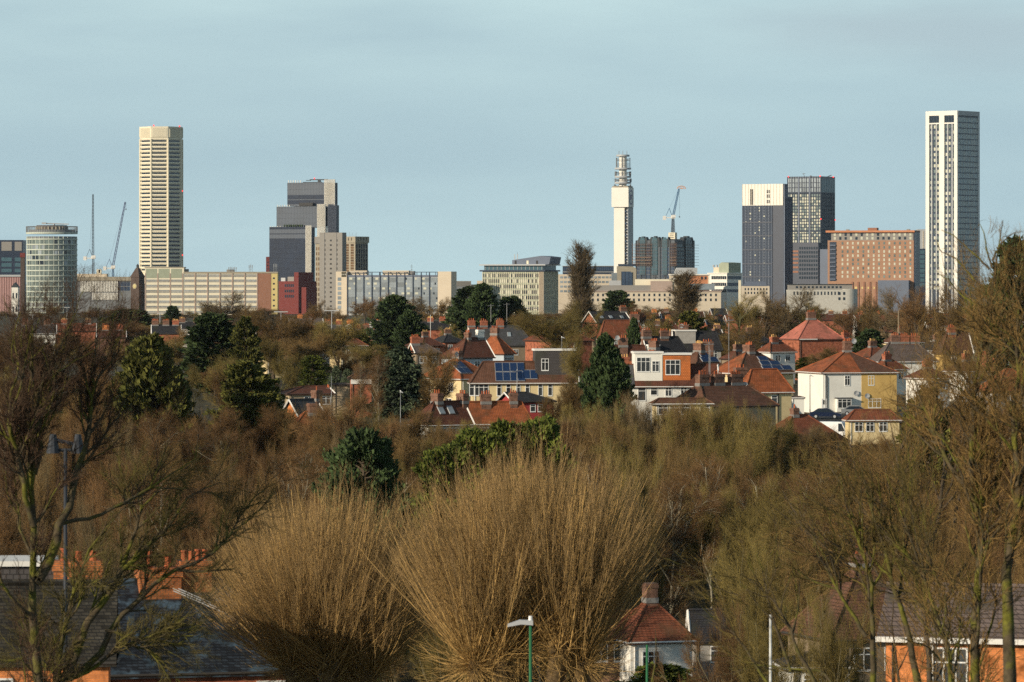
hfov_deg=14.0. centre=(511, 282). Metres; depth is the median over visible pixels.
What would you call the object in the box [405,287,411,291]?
window
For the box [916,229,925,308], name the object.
blue glass block
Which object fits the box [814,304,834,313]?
bare tree
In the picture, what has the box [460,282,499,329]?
conifer
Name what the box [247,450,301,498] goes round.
scrub tree
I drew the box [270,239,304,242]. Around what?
window
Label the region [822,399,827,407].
door
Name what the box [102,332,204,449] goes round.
conifer
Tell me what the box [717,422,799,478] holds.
scrub tree
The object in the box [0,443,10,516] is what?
scrub tree
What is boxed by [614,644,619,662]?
window
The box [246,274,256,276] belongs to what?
window
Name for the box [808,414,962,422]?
road
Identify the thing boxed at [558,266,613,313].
glass topped block
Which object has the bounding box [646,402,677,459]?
scrub tree
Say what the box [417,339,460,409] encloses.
bare tree
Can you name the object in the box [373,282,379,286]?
window
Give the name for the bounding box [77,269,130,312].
office block
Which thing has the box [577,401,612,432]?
scrub tree
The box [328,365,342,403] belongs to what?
shrub
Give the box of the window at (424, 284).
[422,282,428,286]
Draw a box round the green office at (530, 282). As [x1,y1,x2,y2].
[479,252,560,313]
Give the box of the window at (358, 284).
[356,282,362,286]
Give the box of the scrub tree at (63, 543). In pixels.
[26,530,86,554]
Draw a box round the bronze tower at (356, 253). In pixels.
[346,232,368,271]
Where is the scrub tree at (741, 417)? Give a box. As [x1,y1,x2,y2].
[718,404,757,460]
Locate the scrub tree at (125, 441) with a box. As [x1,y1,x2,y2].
[77,415,145,482]
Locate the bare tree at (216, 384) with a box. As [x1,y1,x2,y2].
[208,369,253,405]
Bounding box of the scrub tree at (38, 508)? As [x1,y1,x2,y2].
[0,462,59,554]
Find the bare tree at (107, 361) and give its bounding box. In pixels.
[75,340,124,376]
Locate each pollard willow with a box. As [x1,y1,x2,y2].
[167,456,454,681]
[337,411,688,681]
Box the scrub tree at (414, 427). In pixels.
[363,404,441,474]
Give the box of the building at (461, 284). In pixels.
[457,281,482,298]
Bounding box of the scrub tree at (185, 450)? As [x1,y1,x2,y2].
[151,418,221,483]
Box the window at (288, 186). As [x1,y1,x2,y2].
[287,185,323,188]
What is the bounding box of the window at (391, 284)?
[389,282,395,286]
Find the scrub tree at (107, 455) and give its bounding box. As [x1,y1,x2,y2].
[103,441,155,572]
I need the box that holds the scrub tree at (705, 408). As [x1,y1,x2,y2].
[682,396,739,458]
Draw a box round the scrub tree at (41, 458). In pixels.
[13,420,64,519]
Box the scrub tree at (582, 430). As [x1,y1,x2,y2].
[556,412,588,443]
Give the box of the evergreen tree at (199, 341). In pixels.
[177,310,244,394]
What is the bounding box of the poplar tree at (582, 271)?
[563,239,603,323]
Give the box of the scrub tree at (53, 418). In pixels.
[0,378,67,459]
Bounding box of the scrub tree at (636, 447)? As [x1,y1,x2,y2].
[608,418,681,494]
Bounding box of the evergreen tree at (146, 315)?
[98,308,153,342]
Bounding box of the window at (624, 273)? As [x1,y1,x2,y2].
[621,271,632,284]
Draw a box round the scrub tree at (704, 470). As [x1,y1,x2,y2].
[666,445,734,607]
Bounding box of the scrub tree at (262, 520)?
[217,481,283,555]
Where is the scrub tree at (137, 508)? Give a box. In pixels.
[89,478,159,577]
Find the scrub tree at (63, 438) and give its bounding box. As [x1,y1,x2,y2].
[2,416,79,483]
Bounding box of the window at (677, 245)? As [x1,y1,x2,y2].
[676,244,683,267]
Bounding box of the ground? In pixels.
[0,284,1022,681]
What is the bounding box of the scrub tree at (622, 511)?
[590,468,649,608]
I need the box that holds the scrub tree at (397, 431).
[369,416,432,443]
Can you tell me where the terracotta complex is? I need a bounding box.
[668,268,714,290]
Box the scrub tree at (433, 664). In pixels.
[402,582,468,681]
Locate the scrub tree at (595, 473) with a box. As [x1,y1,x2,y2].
[575,452,617,509]
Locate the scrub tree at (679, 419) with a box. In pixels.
[645,393,726,461]
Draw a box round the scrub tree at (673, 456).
[650,420,697,570]
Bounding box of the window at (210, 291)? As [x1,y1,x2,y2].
[209,290,218,292]
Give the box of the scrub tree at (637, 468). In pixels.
[589,419,661,509]
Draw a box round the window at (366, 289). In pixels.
[364,287,370,291]
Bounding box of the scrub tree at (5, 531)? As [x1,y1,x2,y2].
[0,490,30,554]
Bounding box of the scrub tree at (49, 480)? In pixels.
[17,430,59,546]
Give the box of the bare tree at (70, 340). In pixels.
[58,330,96,349]
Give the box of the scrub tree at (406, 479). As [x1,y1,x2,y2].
[397,467,421,513]
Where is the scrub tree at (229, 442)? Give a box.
[187,425,264,506]
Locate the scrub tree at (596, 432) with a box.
[574,411,638,481]
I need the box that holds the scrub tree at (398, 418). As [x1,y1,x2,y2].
[389,411,412,425]
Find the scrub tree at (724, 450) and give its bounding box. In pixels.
[703,435,766,562]
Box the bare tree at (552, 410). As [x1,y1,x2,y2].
[536,383,577,423]
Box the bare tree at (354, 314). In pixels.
[346,306,362,316]
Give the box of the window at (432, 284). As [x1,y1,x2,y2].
[430,282,437,286]
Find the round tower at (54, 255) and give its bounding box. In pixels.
[26,222,77,313]
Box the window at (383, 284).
[381,282,387,286]
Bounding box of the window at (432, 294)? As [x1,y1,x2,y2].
[430,292,437,296]
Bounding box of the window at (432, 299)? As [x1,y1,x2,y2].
[430,297,437,301]
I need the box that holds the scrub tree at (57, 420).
[48,407,66,448]
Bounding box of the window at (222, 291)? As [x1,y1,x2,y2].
[221,290,231,292]
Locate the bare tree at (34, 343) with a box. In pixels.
[9,332,46,360]
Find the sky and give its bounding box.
[0,0,1023,283]
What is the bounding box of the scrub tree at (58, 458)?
[41,425,108,530]
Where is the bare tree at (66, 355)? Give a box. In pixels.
[43,346,76,367]
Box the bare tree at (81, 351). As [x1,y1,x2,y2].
[66,334,101,368]
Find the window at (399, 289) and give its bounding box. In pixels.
[397,287,403,291]
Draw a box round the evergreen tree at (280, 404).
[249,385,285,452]
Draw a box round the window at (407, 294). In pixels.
[405,292,411,296]
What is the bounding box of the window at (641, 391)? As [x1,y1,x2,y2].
[638,388,645,400]
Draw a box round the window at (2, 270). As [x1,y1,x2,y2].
[1,269,11,271]
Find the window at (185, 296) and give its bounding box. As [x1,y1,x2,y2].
[184,295,193,297]
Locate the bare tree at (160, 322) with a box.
[147,313,167,323]
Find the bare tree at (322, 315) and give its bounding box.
[307,300,338,317]
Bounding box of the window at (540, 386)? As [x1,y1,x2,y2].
[538,384,542,395]
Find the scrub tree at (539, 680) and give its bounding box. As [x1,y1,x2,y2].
[536,657,540,681]
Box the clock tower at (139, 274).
[130,264,144,309]
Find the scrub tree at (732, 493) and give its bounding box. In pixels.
[715,468,787,586]
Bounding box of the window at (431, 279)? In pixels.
[430,278,437,281]
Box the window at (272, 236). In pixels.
[270,234,304,238]
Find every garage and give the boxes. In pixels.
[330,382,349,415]
[791,396,804,413]
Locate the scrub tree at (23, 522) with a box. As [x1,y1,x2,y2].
[11,490,63,559]
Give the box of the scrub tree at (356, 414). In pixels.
[334,394,368,426]
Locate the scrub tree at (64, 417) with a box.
[55,385,109,459]
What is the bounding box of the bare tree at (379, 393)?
[363,353,391,418]
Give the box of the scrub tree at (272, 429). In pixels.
[239,404,298,468]
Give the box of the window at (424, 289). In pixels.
[422,287,428,291]
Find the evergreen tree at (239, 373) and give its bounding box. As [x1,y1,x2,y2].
[202,359,287,452]
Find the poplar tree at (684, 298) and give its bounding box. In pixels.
[664,268,708,323]
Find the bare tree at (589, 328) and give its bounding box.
[561,300,604,338]
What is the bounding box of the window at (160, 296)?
[159,295,168,297]
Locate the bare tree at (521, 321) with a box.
[507,313,545,336]
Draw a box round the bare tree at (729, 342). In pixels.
[718,324,769,353]
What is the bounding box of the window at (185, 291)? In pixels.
[184,290,193,292]
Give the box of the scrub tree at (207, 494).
[151,471,231,545]
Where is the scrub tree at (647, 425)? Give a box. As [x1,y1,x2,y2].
[619,399,668,465]
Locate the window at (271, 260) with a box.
[270,259,304,262]
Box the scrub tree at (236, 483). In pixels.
[193,457,254,573]
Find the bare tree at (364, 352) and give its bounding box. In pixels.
[345,341,390,371]
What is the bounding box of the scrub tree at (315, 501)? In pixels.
[281,494,351,542]
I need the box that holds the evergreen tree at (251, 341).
[226,315,266,371]
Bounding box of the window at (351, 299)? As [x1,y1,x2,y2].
[348,297,354,301]
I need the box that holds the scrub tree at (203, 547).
[172,533,216,562]
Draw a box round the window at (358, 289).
[356,287,362,291]
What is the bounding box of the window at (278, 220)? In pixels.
[277,219,316,222]
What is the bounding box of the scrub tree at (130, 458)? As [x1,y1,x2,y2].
[71,414,150,490]
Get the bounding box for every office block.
[0,240,25,312]
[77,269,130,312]
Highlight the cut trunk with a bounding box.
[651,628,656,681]
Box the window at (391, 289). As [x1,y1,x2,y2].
[389,287,395,291]
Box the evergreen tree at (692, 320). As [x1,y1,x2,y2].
[677,310,711,330]
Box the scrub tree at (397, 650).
[356,518,407,681]
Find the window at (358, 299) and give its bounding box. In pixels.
[356,297,362,301]
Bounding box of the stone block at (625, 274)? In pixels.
[611,264,635,284]
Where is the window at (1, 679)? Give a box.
[0,678,12,681]
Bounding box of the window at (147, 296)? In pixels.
[146,295,156,297]
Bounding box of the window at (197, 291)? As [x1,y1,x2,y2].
[196,290,206,292]
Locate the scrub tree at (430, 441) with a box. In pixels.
[405,435,433,485]
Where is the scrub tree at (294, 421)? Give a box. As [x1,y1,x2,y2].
[268,402,326,472]
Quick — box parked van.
[821,421,844,435]
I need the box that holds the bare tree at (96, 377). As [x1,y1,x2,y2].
[82,363,107,393]
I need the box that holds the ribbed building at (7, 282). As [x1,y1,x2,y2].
[0,275,19,311]
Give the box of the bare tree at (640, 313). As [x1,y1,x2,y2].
[621,300,647,325]
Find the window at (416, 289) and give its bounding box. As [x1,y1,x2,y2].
[414,287,420,291]
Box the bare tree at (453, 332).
[438,323,463,338]
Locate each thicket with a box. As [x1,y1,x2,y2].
[648,588,751,681]
[729,598,818,681]
[783,560,883,681]
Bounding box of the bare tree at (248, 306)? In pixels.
[238,303,264,318]
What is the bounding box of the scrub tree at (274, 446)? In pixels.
[250,435,309,512]
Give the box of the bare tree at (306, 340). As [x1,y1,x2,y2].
[295,331,349,363]
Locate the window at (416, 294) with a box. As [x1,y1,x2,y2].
[414,292,420,296]
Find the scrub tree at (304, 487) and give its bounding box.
[241,463,318,525]
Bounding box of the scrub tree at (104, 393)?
[64,372,113,427]
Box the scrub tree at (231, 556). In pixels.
[214,521,262,575]
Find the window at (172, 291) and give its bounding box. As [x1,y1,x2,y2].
[171,290,181,292]
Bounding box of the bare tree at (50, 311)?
[30,303,65,316]
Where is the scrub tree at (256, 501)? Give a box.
[232,465,296,541]
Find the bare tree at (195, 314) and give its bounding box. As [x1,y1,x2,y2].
[184,304,211,316]
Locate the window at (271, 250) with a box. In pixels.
[270,249,304,252]
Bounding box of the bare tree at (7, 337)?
[0,329,18,348]
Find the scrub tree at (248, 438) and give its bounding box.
[215,403,269,473]
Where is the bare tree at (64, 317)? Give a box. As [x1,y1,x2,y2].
[55,311,77,322]
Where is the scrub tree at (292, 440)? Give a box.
[272,390,352,463]
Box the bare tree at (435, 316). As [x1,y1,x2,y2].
[419,305,442,319]
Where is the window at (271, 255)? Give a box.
[270,254,304,257]
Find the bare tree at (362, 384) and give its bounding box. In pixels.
[349,360,374,421]
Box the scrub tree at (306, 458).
[274,441,336,518]
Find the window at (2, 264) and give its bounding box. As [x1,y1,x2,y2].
[1,263,11,266]
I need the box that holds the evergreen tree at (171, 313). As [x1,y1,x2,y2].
[162,305,180,323]
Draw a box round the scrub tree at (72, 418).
[53,372,121,469]
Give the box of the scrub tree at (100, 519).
[53,468,133,575]
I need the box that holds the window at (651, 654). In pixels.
[642,651,659,665]
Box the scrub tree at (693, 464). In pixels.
[669,432,710,575]
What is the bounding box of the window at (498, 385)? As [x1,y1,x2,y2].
[497,384,500,395]
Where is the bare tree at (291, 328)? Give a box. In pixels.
[232,303,314,378]
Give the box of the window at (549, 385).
[548,384,551,395]
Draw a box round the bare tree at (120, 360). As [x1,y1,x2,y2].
[105,341,128,375]
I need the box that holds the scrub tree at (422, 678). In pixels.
[418,512,441,680]
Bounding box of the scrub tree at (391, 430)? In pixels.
[361,417,409,456]
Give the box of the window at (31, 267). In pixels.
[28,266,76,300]
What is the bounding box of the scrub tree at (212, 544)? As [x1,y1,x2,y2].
[182,495,260,584]
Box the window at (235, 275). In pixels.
[234,274,243,276]
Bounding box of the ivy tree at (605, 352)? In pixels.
[577,332,627,421]
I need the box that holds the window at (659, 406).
[658,405,667,414]
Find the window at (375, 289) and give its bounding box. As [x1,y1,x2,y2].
[373,287,379,291]
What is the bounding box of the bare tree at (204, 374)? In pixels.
[201,366,223,400]
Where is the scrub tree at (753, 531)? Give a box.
[713,512,790,621]
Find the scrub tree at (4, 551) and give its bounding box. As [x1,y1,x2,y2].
[0,534,57,554]
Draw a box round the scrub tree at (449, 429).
[417,417,463,446]
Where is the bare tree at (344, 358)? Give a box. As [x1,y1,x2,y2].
[327,347,365,382]
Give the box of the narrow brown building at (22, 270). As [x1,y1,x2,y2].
[20,253,25,309]
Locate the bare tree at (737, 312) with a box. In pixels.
[704,289,765,335]
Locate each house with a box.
[0,548,120,681]
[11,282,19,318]
[16,318,56,344]
[52,318,96,348]
[96,324,126,355]
[110,549,320,681]
[151,318,181,346]
[179,317,195,346]
[262,341,284,377]
[278,384,335,411]
[283,386,322,448]
[288,313,323,325]
[297,403,335,425]
[325,319,352,330]
[330,329,368,367]
[347,374,372,417]
[356,323,375,356]
[405,330,445,363]
[408,334,442,373]
[408,389,474,439]
[421,316,450,338]
[425,347,477,400]
[434,327,461,352]
[440,327,495,366]
[467,304,527,360]
[467,348,579,426]
[469,370,532,430]
[487,325,516,360]
[495,391,556,419]
[523,323,594,375]
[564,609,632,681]
[581,305,628,335]
[591,336,596,351]
[597,312,639,344]
[614,335,646,363]
[616,582,696,681]
[625,351,718,419]
[627,338,660,363]
[635,309,660,326]
[640,314,673,329]
[641,327,689,352]
[648,397,714,433]
[651,319,688,333]
[659,307,704,323]
[671,322,723,362]
[677,319,779,428]
[685,608,735,681]
[690,340,721,364]
[701,323,722,332]
[704,315,724,331]
[708,308,727,318]
[712,326,731,360]
[719,341,796,395]
[719,342,742,362]
[723,312,761,336]
[733,364,795,422]
[738,280,768,314]
[738,325,769,348]
[756,334,797,383]
[760,315,798,340]
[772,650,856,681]
[776,404,845,451]
[779,310,843,379]
[780,552,885,681]
[795,338,899,412]
[816,310,852,335]
[841,330,865,350]
[841,409,901,444]
[853,311,895,338]
[856,338,880,358]
[869,332,938,374]
[875,582,1023,681]
[878,309,931,344]
[878,351,909,393]
[883,327,924,345]
[903,359,949,406]
[922,332,940,355]
[931,324,974,373]
[944,350,993,400]
[977,368,1023,410]
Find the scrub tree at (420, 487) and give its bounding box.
[407,475,428,511]
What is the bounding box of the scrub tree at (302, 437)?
[281,418,327,516]
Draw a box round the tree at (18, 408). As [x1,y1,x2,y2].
[0,262,236,681]
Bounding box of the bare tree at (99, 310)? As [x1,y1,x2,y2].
[91,306,107,316]
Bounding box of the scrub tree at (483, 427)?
[470,417,489,431]
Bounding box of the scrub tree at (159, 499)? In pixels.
[125,459,206,561]
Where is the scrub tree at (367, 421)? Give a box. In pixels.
[330,397,392,437]
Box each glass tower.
[269,178,338,280]
[787,173,835,283]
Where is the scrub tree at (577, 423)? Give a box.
[557,410,587,433]
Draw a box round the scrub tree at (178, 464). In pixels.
[153,447,213,522]
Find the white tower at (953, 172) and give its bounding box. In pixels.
[926,111,979,313]
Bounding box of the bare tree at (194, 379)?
[177,363,207,410]
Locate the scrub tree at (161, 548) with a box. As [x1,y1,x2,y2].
[124,506,189,577]
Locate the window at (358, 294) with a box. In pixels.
[356,292,362,296]
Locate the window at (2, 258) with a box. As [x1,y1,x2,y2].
[1,257,11,260]
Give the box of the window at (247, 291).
[246,290,256,292]
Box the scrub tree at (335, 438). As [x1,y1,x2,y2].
[330,410,352,452]
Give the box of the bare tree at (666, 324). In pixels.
[644,305,677,335]
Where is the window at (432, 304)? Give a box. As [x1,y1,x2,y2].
[430,302,437,306]
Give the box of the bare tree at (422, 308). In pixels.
[409,295,439,320]
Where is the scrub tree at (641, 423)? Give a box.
[607,401,656,472]
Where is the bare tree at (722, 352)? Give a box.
[717,331,744,362]
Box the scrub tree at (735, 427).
[686,398,754,511]
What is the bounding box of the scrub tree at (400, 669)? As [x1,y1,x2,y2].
[381,558,414,681]
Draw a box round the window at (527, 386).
[525,384,529,391]
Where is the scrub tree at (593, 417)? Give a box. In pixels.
[547,396,603,434]
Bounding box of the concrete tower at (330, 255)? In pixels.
[315,233,345,313]
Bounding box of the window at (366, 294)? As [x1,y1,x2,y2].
[364,292,370,296]
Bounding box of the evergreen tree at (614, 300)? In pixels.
[601,290,636,313]
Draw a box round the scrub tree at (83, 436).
[74,402,138,481]
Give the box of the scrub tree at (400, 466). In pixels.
[395,452,415,509]
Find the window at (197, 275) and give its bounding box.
[196,274,206,276]
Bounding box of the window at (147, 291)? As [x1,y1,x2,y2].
[146,290,156,292]
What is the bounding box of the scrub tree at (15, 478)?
[0,436,41,507]
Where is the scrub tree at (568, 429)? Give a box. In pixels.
[558,415,582,458]
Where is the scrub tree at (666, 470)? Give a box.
[615,450,685,587]
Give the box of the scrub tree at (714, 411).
[680,401,723,434]
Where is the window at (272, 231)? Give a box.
[270,229,304,233]
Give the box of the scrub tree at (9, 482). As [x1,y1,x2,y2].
[0,442,21,510]
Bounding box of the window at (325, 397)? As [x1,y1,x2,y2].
[322,396,330,404]
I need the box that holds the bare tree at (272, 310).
[249,307,284,314]
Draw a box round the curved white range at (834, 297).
[786,284,857,313]
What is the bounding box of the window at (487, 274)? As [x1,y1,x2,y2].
[487,274,538,293]
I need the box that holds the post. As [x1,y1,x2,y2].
[646,645,647,681]
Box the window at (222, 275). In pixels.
[221,274,231,276]
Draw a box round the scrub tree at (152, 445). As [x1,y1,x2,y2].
[82,425,169,546]
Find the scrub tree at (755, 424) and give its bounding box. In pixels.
[743,416,768,433]
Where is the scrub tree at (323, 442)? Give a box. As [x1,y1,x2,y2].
[305,412,342,502]
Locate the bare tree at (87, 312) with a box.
[77,308,105,318]
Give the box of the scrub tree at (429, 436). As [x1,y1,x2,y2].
[395,423,446,488]
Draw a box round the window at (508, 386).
[506,384,510,391]
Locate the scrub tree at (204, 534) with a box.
[156,485,223,564]
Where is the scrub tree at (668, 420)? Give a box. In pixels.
[640,407,707,474]
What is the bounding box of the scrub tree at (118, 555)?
[97,535,138,578]
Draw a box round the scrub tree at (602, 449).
[575,439,630,491]
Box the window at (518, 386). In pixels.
[516,384,520,391]
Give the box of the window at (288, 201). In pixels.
[287,200,323,203]
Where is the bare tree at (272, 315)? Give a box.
[260,307,284,324]
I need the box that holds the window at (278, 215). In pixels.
[277,214,316,217]
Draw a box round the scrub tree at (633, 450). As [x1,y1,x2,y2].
[589,430,651,488]
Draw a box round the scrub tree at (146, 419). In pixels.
[132,408,193,530]
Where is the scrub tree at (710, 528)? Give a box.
[675,481,729,608]
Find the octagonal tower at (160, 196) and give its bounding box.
[139,125,182,275]
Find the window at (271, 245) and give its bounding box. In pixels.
[270,244,304,247]
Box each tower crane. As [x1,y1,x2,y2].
[83,194,95,272]
[103,202,126,275]
[663,186,685,232]
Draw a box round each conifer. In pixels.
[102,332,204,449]
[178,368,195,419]
[307,426,424,681]
[356,331,374,358]
[360,293,423,358]
[390,309,429,349]
[404,440,493,680]
[453,424,532,674]
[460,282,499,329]
[485,417,544,676]
[506,412,586,677]
[624,316,640,343]
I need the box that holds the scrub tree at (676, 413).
[654,396,706,445]
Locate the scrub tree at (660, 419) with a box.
[634,403,680,448]
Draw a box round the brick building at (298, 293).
[279,272,316,313]
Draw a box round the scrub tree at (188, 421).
[172,406,211,463]
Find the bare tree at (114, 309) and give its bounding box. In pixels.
[104,306,137,313]
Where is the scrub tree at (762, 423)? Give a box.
[719,401,779,463]
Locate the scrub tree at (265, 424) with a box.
[214,414,284,471]
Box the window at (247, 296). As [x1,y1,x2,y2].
[246,295,256,297]
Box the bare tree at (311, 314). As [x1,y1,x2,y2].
[276,306,329,344]
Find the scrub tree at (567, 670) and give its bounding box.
[535,609,616,677]
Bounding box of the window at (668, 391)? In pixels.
[665,388,671,396]
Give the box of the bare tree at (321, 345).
[280,329,338,381]
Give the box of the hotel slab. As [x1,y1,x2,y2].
[336,269,456,314]
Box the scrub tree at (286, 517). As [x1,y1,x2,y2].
[248,481,313,556]
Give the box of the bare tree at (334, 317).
[319,313,348,323]
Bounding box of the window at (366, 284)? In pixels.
[364,282,370,286]
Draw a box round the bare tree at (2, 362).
[0,330,37,377]
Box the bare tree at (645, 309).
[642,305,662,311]
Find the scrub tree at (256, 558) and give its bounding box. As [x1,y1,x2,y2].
[226,528,281,596]
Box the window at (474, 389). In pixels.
[469,384,488,395]
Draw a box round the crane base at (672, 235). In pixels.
[668,233,676,238]
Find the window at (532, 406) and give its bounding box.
[530,404,535,411]
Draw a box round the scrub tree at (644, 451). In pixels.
[624,423,683,504]
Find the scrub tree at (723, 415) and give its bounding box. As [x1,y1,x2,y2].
[682,394,741,447]
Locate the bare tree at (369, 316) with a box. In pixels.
[362,307,377,319]
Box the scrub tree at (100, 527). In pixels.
[61,504,109,559]
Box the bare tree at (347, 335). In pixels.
[309,315,365,377]
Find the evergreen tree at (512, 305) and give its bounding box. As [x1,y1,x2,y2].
[498,294,530,324]
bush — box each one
[292,355,331,385]
[592,357,637,420]
[795,357,816,377]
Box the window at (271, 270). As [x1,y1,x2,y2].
[270,269,304,272]
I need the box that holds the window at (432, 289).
[430,287,437,291]
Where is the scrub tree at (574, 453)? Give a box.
[566,444,628,477]
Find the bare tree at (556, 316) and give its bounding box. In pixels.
[542,313,566,321]
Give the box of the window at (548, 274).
[548,274,549,309]
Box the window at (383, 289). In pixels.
[381,287,387,291]
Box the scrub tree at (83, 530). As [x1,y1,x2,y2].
[70,480,146,578]
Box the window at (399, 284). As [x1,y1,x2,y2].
[397,282,403,286]
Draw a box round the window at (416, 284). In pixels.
[414,282,420,286]
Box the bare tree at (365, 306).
[346,296,379,324]
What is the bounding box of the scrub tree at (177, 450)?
[150,423,192,503]
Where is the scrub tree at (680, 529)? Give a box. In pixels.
[639,470,731,620]
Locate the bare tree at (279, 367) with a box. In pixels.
[269,348,308,390]
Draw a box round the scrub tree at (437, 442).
[418,417,458,453]
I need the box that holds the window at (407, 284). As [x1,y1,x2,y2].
[405,282,411,286]
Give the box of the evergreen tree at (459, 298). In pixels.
[440,284,484,338]
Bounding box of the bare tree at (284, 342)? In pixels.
[276,335,313,387]
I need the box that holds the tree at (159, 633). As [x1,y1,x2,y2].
[0,408,344,681]
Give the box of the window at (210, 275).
[209,274,218,276]
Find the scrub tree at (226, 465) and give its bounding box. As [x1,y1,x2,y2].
[179,442,239,497]
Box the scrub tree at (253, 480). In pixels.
[239,444,290,517]
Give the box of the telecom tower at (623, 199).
[612,155,633,272]
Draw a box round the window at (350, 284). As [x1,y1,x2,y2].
[348,282,354,286]
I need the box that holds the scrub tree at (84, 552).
[59,534,124,575]
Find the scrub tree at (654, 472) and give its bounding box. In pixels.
[600,441,674,597]
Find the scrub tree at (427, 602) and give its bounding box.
[409,536,439,664]
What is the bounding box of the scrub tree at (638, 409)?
[619,390,660,438]
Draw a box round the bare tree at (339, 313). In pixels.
[334,309,357,321]
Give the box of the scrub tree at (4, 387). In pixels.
[0,368,34,403]
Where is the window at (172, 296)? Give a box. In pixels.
[171,295,181,297]
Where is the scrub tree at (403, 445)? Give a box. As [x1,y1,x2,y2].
[390,423,427,496]
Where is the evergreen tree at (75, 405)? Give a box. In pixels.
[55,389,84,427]
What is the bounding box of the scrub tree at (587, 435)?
[564,420,620,445]
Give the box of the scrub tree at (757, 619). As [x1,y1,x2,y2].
[704,527,778,671]
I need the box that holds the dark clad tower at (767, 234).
[742,184,792,311]
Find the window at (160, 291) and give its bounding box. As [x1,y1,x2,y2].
[159,290,168,292]
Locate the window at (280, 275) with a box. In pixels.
[279,274,293,277]
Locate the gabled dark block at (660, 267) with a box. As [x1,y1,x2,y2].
[635,236,694,278]
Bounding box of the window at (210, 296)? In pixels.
[209,295,218,297]
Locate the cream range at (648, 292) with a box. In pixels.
[590,279,721,313]
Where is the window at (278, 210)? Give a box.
[277,209,316,212]
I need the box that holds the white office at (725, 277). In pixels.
[707,262,743,311]
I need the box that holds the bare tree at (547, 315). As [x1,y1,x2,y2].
[532,312,561,318]
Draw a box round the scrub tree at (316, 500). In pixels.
[300,472,326,522]
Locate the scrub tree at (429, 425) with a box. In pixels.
[391,415,442,478]
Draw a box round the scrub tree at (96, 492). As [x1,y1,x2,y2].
[40,466,114,558]
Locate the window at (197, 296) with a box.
[196,295,206,297]
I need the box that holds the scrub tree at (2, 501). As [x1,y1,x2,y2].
[0,481,36,528]
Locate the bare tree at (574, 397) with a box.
[558,368,583,429]
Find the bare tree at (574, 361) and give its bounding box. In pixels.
[559,329,590,403]
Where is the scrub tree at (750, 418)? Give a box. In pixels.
[700,401,753,459]
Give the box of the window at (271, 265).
[270,264,304,267]
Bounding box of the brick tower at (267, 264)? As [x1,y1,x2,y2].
[266,257,268,271]
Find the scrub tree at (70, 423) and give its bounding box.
[38,405,98,500]
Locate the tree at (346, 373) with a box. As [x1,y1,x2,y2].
[341,368,351,400]
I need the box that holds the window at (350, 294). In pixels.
[348,292,354,296]
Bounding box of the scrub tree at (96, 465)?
[62,432,125,551]
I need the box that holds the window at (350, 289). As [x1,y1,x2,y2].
[348,287,354,291]
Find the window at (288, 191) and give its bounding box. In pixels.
[287,190,323,193]
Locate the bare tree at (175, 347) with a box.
[164,339,186,363]
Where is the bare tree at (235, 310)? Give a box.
[194,290,250,322]
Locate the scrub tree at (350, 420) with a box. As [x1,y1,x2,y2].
[287,391,373,449]
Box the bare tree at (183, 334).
[164,325,187,344]
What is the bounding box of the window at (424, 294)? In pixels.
[422,292,428,296]
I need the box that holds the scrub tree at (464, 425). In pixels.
[449,418,496,442]
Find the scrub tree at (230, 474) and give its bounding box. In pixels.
[206,449,254,536]
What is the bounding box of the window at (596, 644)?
[596,644,607,662]
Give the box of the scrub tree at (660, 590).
[617,471,671,604]
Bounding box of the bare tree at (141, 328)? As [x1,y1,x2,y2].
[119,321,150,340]
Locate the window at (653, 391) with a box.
[650,388,656,395]
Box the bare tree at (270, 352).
[259,334,286,378]
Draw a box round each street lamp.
[46,434,82,665]
[324,310,338,327]
[400,390,402,421]
[507,616,532,681]
[769,615,771,681]
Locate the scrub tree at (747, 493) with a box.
[705,470,794,631]
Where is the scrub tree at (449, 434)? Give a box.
[443,428,454,443]
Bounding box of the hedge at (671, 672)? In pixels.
[610,661,697,681]
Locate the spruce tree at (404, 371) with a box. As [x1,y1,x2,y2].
[355,346,427,417]
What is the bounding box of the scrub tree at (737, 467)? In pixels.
[703,442,757,567]
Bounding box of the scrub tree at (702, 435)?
[686,426,745,551]
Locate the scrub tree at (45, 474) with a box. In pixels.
[29,443,90,537]
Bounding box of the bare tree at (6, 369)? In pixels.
[3,364,22,390]
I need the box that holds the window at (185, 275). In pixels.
[184,274,193,276]
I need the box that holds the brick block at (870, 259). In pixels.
[826,228,919,313]
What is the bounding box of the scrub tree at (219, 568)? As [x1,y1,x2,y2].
[187,542,248,591]
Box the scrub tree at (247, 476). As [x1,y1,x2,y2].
[231,431,284,503]
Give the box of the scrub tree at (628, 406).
[599,386,638,441]
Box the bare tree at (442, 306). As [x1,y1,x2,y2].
[426,296,452,319]
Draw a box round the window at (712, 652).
[710,646,723,662]
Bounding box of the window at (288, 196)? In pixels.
[287,195,323,198]
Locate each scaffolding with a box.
[632,243,651,265]
[670,243,698,265]
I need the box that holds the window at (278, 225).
[277,224,316,227]
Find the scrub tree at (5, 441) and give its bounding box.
[0,390,34,505]
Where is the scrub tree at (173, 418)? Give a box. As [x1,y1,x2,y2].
[111,402,184,461]
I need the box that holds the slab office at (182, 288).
[144,264,278,314]
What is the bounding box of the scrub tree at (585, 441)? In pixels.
[558,412,628,454]
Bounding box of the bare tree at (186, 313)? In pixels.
[179,311,197,321]
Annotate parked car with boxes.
[810,408,841,418]
[841,405,863,414]
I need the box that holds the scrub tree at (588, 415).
[567,399,626,439]
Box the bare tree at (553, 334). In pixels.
[506,307,587,347]
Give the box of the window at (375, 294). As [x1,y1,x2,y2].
[373,292,379,296]
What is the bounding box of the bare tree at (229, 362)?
[197,349,249,408]
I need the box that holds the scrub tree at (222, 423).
[183,406,249,473]

